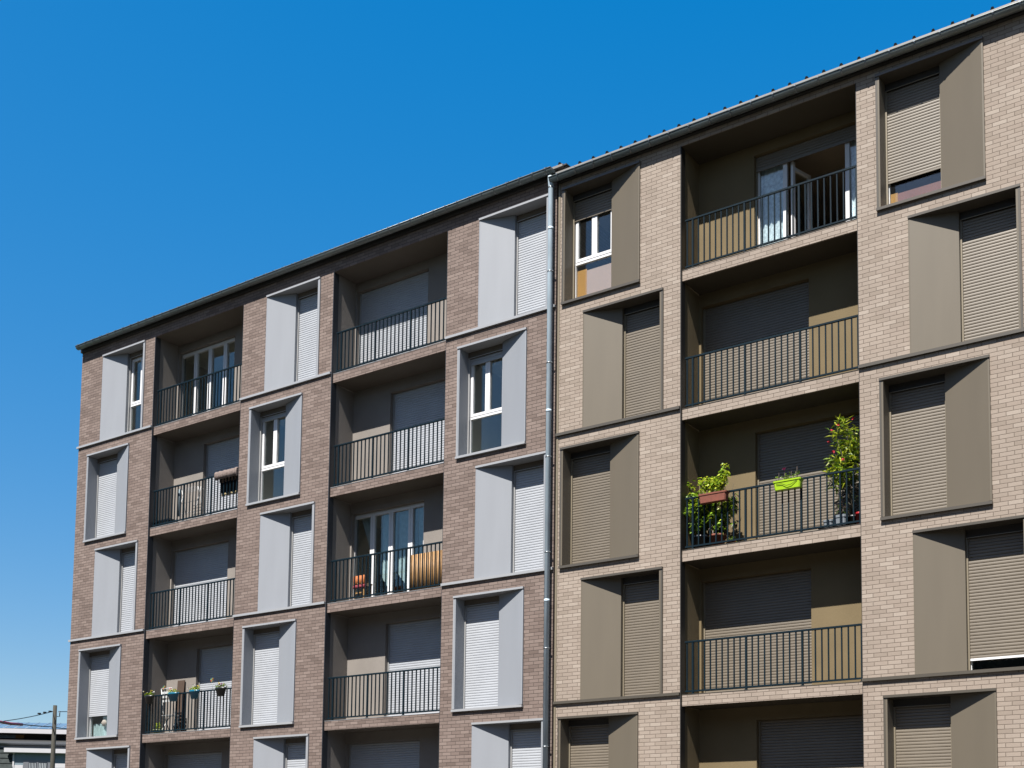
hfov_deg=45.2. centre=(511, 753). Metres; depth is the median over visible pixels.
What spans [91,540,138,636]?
window
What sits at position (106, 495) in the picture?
window
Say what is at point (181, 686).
wooden plank
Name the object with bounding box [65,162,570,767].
apartment building
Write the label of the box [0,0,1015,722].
sky
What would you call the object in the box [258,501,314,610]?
window
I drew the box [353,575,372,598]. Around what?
wooden stool
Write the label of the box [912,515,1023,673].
window
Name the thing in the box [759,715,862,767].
balcony window
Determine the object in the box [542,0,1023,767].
apartment building
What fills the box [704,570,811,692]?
balcony window
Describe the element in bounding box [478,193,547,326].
window
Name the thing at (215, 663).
balcony window
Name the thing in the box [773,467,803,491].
window box
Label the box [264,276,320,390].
window
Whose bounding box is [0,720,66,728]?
overhead cable
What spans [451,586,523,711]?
window
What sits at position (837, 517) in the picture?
plant box
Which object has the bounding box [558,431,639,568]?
window
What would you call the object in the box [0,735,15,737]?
window
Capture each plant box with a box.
[823,519,832,527]
[835,501,845,525]
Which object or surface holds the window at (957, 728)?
in the apartment building at (756, 294)
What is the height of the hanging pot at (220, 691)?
0.368 m
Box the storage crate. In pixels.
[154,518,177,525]
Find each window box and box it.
[697,469,730,504]
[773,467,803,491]
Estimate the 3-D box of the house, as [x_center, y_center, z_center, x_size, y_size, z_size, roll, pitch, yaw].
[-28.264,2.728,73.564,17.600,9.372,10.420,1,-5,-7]
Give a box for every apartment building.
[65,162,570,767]
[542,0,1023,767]
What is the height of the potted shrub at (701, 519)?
1.510 m
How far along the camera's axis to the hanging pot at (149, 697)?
32.47 m
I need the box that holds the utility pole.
[50,705,59,767]
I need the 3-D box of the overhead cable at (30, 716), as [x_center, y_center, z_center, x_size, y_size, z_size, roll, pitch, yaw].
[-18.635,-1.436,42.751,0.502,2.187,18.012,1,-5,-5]
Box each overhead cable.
[0,711,52,722]
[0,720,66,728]
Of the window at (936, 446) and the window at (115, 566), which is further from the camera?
the window at (115, 566)
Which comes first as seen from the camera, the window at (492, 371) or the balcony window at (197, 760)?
the window at (492, 371)
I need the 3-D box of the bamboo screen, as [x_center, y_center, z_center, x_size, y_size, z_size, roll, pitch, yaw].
[-1.899,-4.087,27.533,1.022,0.845,0.032,-3,-6,35]
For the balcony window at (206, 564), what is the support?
in the apartment building at (371, 408)
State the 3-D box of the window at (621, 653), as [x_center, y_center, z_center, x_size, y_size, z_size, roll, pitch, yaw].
[2.243,-2.317,24.380,1.860,2.520,0.401,-3,-6,35]
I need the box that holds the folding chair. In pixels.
[161,687,180,731]
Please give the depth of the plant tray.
22.00 m
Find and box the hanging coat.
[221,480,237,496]
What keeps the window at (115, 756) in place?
in the apartment building at (371, 408)
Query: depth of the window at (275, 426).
31.01 m
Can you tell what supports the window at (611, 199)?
in the apartment building at (756, 294)
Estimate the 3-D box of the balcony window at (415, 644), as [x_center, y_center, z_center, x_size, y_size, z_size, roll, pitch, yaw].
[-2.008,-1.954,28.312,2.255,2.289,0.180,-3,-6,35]
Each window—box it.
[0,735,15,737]
[23,760,49,767]
[74,644,121,739]
[83,443,129,542]
[86,745,130,767]
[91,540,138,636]
[168,752,221,767]
[174,542,227,625]
[181,338,234,418]
[197,645,232,729]
[205,437,238,515]
[239,619,296,727]
[245,392,302,505]
[253,734,308,767]
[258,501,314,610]
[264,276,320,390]
[349,741,419,767]
[353,502,423,598]
[359,272,427,365]
[387,618,440,715]
[392,381,444,473]
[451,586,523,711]
[455,327,526,459]
[471,718,542,767]
[474,451,545,577]
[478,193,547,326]
[557,712,638,767]
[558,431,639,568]
[561,160,640,305]
[580,566,662,699]
[582,287,663,427]
[703,282,808,403]
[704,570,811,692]
[757,414,859,538]
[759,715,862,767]
[875,36,985,211]
[879,354,992,520]
[883,688,997,767]
[907,183,1023,352]
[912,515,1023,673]
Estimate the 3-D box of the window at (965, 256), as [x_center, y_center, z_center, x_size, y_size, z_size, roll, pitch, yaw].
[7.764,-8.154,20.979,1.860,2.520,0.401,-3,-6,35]
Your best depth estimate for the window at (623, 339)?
24.99 m
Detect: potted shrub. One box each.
[683,479,722,547]
[706,463,740,545]
[819,415,859,524]
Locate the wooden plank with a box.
[173,680,184,731]
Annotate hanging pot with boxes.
[143,690,155,703]
[168,688,179,701]
[187,684,201,698]
[215,682,226,696]
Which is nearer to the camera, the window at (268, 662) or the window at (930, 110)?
the window at (930, 110)
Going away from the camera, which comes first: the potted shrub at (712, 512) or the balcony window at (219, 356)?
the potted shrub at (712, 512)
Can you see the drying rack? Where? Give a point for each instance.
(187, 502)
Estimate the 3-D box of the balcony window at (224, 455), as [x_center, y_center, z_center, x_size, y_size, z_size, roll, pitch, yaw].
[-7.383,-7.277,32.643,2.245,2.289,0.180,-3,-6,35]
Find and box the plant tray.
[818,524,847,529]
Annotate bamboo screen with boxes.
[409,550,441,590]
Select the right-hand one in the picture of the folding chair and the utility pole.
the folding chair
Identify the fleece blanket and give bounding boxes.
[214,467,237,482]
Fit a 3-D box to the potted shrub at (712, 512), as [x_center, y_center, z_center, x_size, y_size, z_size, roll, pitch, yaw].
[4.048,-4.747,23.478,0.774,1.669,0.572,-3,-6,35]
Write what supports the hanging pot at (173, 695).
hanging from the apartment building at (371, 408)
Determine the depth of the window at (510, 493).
26.35 m
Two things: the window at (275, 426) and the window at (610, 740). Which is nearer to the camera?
the window at (610, 740)
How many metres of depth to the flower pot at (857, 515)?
21.84 m
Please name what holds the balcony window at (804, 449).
in the apartment building at (756, 294)
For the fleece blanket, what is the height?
0.281 m
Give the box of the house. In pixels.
[0,722,66,767]
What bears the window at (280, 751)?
in the apartment building at (371, 408)
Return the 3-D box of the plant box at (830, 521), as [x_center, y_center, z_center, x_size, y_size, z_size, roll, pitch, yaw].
[5.729,-4.102,22.199,0.182,0.210,0.172,-3,-6,35]
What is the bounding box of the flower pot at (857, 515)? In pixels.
[855,512,858,523]
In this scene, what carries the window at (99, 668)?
in the apartment building at (371, 408)
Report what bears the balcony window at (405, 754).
in the apartment building at (371, 408)
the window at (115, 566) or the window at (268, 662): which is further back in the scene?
the window at (115, 566)
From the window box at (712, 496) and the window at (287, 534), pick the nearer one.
the window box at (712, 496)
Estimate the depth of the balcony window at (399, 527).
29.52 m
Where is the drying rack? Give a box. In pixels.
[176,486,203,519]
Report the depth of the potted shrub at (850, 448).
22.16 m
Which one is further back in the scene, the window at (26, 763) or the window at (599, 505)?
the window at (26, 763)
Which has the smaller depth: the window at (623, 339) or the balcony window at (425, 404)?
the window at (623, 339)
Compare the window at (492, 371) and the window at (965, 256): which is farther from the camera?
the window at (492, 371)
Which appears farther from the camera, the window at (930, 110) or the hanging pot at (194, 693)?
the hanging pot at (194, 693)
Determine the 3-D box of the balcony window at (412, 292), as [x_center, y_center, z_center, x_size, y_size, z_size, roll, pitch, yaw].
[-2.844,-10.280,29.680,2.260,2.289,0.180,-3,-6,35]
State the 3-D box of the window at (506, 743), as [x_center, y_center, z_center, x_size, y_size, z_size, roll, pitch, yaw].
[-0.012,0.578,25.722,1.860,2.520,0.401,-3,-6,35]
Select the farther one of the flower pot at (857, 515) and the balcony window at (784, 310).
the balcony window at (784, 310)
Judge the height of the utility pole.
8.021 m

